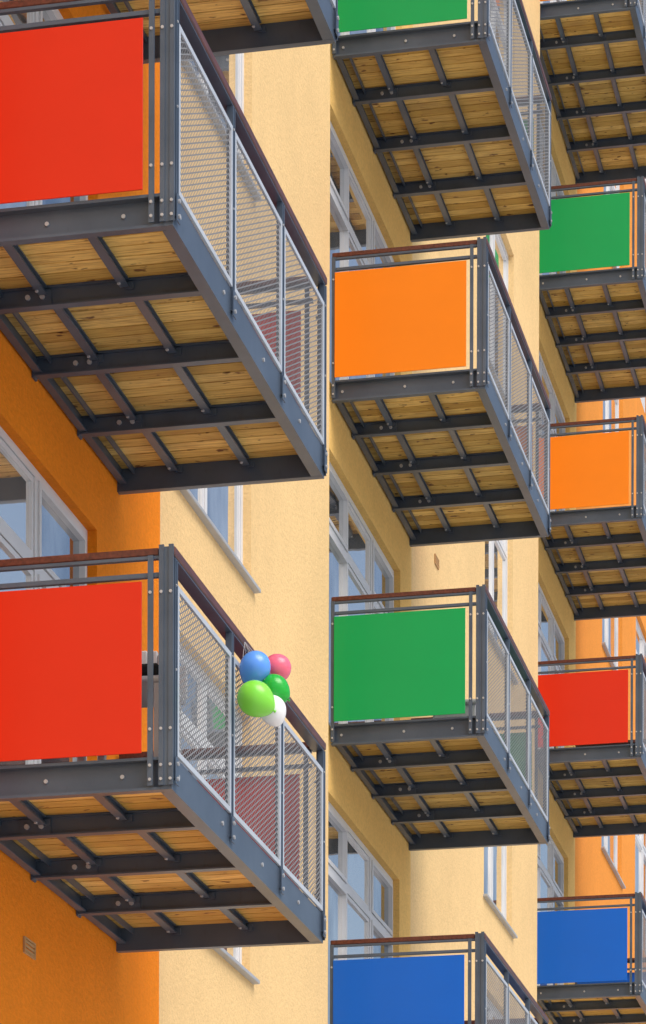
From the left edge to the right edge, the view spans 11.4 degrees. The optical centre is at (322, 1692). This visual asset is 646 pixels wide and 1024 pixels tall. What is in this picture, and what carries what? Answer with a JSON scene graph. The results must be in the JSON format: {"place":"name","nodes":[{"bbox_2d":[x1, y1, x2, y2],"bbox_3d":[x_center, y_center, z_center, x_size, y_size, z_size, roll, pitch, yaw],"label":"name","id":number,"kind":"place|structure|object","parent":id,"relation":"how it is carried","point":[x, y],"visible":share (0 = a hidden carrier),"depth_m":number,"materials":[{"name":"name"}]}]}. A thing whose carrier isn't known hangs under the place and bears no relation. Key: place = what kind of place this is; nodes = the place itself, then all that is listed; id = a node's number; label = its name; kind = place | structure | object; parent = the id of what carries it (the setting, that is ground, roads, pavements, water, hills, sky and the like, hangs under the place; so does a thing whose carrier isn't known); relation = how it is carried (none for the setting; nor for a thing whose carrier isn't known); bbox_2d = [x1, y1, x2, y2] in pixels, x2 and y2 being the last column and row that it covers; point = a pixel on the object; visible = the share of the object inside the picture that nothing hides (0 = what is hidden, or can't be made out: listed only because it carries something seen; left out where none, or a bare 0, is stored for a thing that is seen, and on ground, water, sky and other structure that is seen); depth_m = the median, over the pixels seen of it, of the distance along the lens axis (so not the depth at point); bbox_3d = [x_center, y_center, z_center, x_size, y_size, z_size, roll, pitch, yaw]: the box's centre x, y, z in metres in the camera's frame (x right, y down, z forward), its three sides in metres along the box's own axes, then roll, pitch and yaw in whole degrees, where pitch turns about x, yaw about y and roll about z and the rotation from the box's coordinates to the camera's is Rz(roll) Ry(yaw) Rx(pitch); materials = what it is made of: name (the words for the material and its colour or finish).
{"place":"outdoors","nodes":[
{"label":"outdoors","id":0,"kind":"place"},
{"bbox_2d":[77,651,187,762],"bbox_3d":[-0.979,-5.024,16.430,0.492,0.700,0.475,0,0,12],"label":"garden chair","id":1,"kind":"object","parent":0,"point":[155,680],"visible":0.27,"depth_m":16.20,"materials":[{"name":"white plastic"}]},
{"bbox_2d":[0,0,645,1023],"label":"apartment building","id":2,"kind":"structure","parent":0,"point":[278,566],"depth_m":25.11,"materials":[{"name":"yellow paint"}]},
{"bbox_2d":[0,426,86,765],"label":"balcony door","id":3,"kind":"structure","parent":2,"relation":"in","point":[35,521],"depth_m":18.25,"materials":[{"name":"white glass"}]},
{"bbox_2d":[0,0,87,208],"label":"balcony door","id":4,"kind":"structure","parent":2,"relation":"in","point":[48,15],"depth_m":18.26,"materials":[{"name":"white glass"}]},
{"bbox_2d":[0,544,326,952],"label":"balcony","id":5,"kind":"structure","parent":2,"relation":"attached to","point":[133,848],"depth_m":16.96,"materials":[{"name":"paint"}]},
{"bbox_2d":[239,643,270,682],"bbox_3d":[-0.365,-5.539,17.328,0.169,0.268,0.167,0,0,6],"label":"balloon","id":6,"kind":"object","parent":5,"relation":"hanging from","point":[255,665],"visible":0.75,"depth_m":17.27,"materials":[{"name":"blue rubber"}]},
{"bbox_2d":[237,646,276,716],"bbox_3d":[-0.344,-5.438,17.244,0.207,0.470,0.312,0,0,9],"label":"balloon","id":7,"kind":"object","parent":5,"relation":"hanging from","point":[255,698],"visible":1,"depth_m":17.12,"materials":[{"name":"green rubber"}]},
{"bbox_2d":[245,643,285,727],"bbox_3d":[-0.319,-5.420,17.308,0.148,0.517,0.272,-20,8,12],"label":"balloon","id":8,"kind":"object","parent":5,"relation":"hanging from","point":[276,718],"visible":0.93,"depth_m":17.23,"materials":[{"name":"white rubber"}]},
{"bbox_2d":[245,642,289,702],"bbox_3d":[-0.326,-5.473,17.354,0.395,0.182,0.156,38,8,-2],"label":"balloon","id":9,"kind":"object","parent":5,"relation":"hanging from","point":[278,685],"visible":0.74,"depth_m":17.30,"materials":[{"name":"green rubber"}]},
{"bbox_2d":[245,650,290,679],"bbox_3d":[-0.297,-5.577,17.487,0.251,0.196,0.152,0,0,0],"label":"balloon","id":10,"kind":"object","parent":5,"relation":"hanging from","point":[281,664],"visible":0.53,"depth_m":17.43,"materials":[{"name":"pink rubber"}]},
{"bbox_2d":[0,0,327,494],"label":"balcony","id":11,"kind":"structure","parent":2,"relation":"attached to","point":[154,355],"depth_m":17.12,"materials":[{"name":"paint"}]},
{"bbox_2d":[179,644,259,983],"bbox_3d":[-0.779,-6.025,22.070,0.180,1.890,2.250,0,0,12],"label":"window","id":12,"kind":"structure","parent":2,"relation":"in","point":[233,956],"depth_m":22.23,"materials":[{"name":"white glass"}]},
{"bbox_2d":[179,485,260,593],"bbox_3d":[-0.772,-8.825,22.049,0.180,1.890,2.250,0,0,12],"label":"window","id":13,"kind":"structure","parent":2,"relation":"in","point":[220,509],"depth_m":22.58,"materials":[{"name":"white glass"}]},
{"bbox_2d":[181,53,261,200],"bbox_3d":[-0.765,-11.625,22.028,0.180,1.890,2.250,0,0,12],"label":"window","id":14,"kind":"structure","parent":2,"relation":"in","point":[232,66],"depth_m":22.75,"materials":[{"name":"white glass"}]},
{"bbox_2d":[105,0,338,63],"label":"balcony","id":15,"kind":"structure","parent":2,"relation":"attached to","point":[228,27],"depth_m":19.62,"materials":[{"name":"paint"}]},
{"bbox_2d":[328,801,392,1023],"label":"balcony door","id":16,"kind":"structure","parent":2,"relation":"in","point":[360,892],"depth_m":27.75,"materials":[{"name":"white glass"}]},
{"bbox_2d":[329,461,393,726],"bbox_3d":[0.287,-9.052,27.840,0.082,2.250,3.020,0,0,12],"label":"balcony door","id":17,"kind":"structure","parent":2,"relation":"in","point":[358,565],"depth_m":27.57,"materials":[{"name":"white glass"}]},
{"bbox_2d":[330,121,394,381],"bbox_3d":[0.294,-11.852,27.819,0.082,2.250,3.020,0,0,12],"label":"balcony door","id":18,"kind":"structure","parent":2,"relation":"in","point":[353,225],"depth_m":27.26,"materials":[{"name":"white glass"}]},
{"bbox_2d":[339,27,394,35],"bbox_3d":[0.302,-14.652,27.798,0.082,2.250,3.020,0,0,12],"label":"balcony door","id":19,"kind":"structure","parent":2,"relation":"in","point":[388,28],"depth_m":28.18,"materials":[{"name":"white glass"}]},
{"bbox_2d":[330,932,548,1023],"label":"balcony","id":20,"kind":"structure","parent":2,"relation":"attached to","point":[417,990],"depth_m":26.24,"materials":[{"name":"paint"}]},
{"bbox_2d":[330,584,549,850],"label":"balcony","id":21,"kind":"structure","parent":2,"relation":"attached to","point":[431,783],"depth_m":26.61,"materials":[{"name":"paint"}]},
{"bbox_2d":[331,237,550,546],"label":"balcony","id":22,"kind":"structure","parent":2,"relation":"attached to","point":[449,455],"depth_m":26.86,"materials":[{"name":"paint"}]},
{"bbox_2d":[332,0,551,241],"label":"balcony","id":23,"kind":"structure","parent":2,"relation":"attached to","point":[450,130],"depth_m":27.68,"materials":[{"name":"paint"}]},
{"bbox_2d":[487,1000,503,1019],"bbox_3d":[1.786,-6.495,34.712,0.070,1.860,1.850,0,0,12],"label":"window","id":24,"kind":"structure","parent":2,"relation":"in","point":[488,1000],"depth_m":34.74,"materials":[{"name":"white glass"}]},
{"bbox_2d":[489,0,506,68],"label":"window","id":25,"kind":"structure","parent":2,"relation":"in","point":[491,0],"depth_m":35.08,"materials":[{"name":"white glass"}]},
{"bbox_2d":[483,846,517,938],"bbox_3d":[1.852,-9.280,34.703,0.180,1.890,2.000,0,0,12],"label":"window","id":26,"kind":"structure","parent":2,"relation":"in","point":[495,858],"depth_m":35.04,"materials":[{"name":"white glass"}]},
{"bbox_2d":[485,540,517,684],"bbox_3d":[1.859,-12.080,34.682,0.180,1.890,2.000,0,0,12],"label":"window","id":27,"kind":"structure","parent":2,"relation":"in","point":[496,552],"depth_m":35.06,"materials":[{"name":"white glass"}]},
{"bbox_2d":[486,234,517,426],"bbox_3d":[1.867,-14.880,34.660,0.180,1.890,2.000,0,0,12],"label":"window","id":28,"kind":"structure","parent":2,"relation":"in","point":[496,243],"depth_m":35.05,"materials":[{"name":"white glass"}]},
{"bbox_2d":[537,836,563,985],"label":"balcony door","id":29,"kind":"structure","parent":2,"relation":"in","point":[550,862],"depth_m":40.18,"materials":[{"name":"white glass"}]},
{"bbox_2d":[538,582,564,748],"bbox_3d":[2.726,-12.327,39.737,0.082,2.250,3.020,0,0,12],"label":"balcony door","id":30,"kind":"structure","parent":2,"relation":"in","point":[551,643],"depth_m":39.95,"materials":[{"name":"white glass"}]},
{"bbox_2d":[539,351,564,511],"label":"balcony door","id":31,"kind":"structure","parent":2,"relation":"in","point":[556,414],"depth_m":40.14,"materials":[{"name":"white glass"}]},
{"bbox_2d":[539,127,565,274],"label":"balcony door","id":32,"kind":"structure","parent":2,"relation":"in","point":[555,181],"depth_m":40.15,"materials":[{"name":"white glass"}]},
{"bbox_2d":[540,0,566,3],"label":"balcony door","id":33,"kind":"structure","parent":2,"relation":"in","point":[550,1],"depth_m":40.06,"materials":[{"name":"white glass"}]},
{"bbox_2d":[537,892,645,1023],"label":"balcony","id":34,"kind":"structure","parent":2,"relation":"attached to","point":[585,951],"depth_m":38.16,"materials":[{"name":"paint"}]},
{"bbox_2d":[538,653,645,837],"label":"balcony","id":35,"kind":"structure","parent":2,"relation":"attached to","point":[597,779],"depth_m":38.18,"materials":[{"name":"paint"}]},
{"bbox_2d":[539,176,645,402],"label":"balcony","id":36,"kind":"structure","parent":2,"relation":"attached to","point":[597,320],"depth_m":38.44,"materials":[{"name":"paint"}]},
{"bbox_2d":[539,415,645,620],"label":"balcony","id":37,"kind":"structure","parent":2,"relation":"attached to","point":[597,557],"depth_m":38.18,"materials":[{"name":"paint"}]},
{"bbox_2d":[540,0,645,183],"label":"balcony","id":38,"kind":"structure","parent":2,"relation":"attached to","point":[593,56],"depth_m":39.02,"materials":[{"name":"paint"}]},
{"bbox_2d":[602,618,617,669],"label":"window","id":39,"kind":"structure","parent":2,"relation":"in","point":[609,626],"depth_m":45.83,"materials":[{"name":"white glass"}]},
{"bbox_2d":[603,400,618,432],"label":"window","id":40,"kind":"structure","parent":2,"relation":"in","point":[610,407],"depth_m":45.74,"materials":[{"name":"white glass"}]},
{"bbox_2d":[604,185,619,268],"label":"window","id":41,"kind":"structure","parent":2,"relation":"in","point":[609,188],"depth_m":45.71,"materials":[{"name":"white glass"}]},
{"bbox_2d":[601,836,625,888],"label":"window","id":42,"kind":"structure","parent":2,"relation":"in","point":[609,844],"depth_m":45.91,"materials":[{"name":"white glass"}]},
{"bbox_2d":[635,834,645,954],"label":"balcony door","id":43,"kind":"structure","parent":2,"relation":"in","point":[640,839],"depth_m":50.88,"materials":[{"name":"white glass"}]},
{"bbox_2d":[636,617,645,747],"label":"window","id":44,"kind":"structure","parent":2,"relation":"in","point":[640,641],"depth_m":50.78,"materials":[{"name":"white glass"}]},
{"bbox_2d":[640,397,645,414],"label":"balcony door","id":45,"kind":"structure","parent":2,"relation":"in","point":[643,400],"depth_m":50.90,"materials":[{"name":"white glass"}]},
{"bbox_2d":[433,699,488,721],"bbox_3d":[1.140,-8.043,26.830,0.400,0.260,0.600,0,0,12],"label":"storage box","id":46,"kind":"object","parent":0,"point":[466,709],"visible":0.12,"depth_m":26.53,"materials":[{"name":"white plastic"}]}
]}

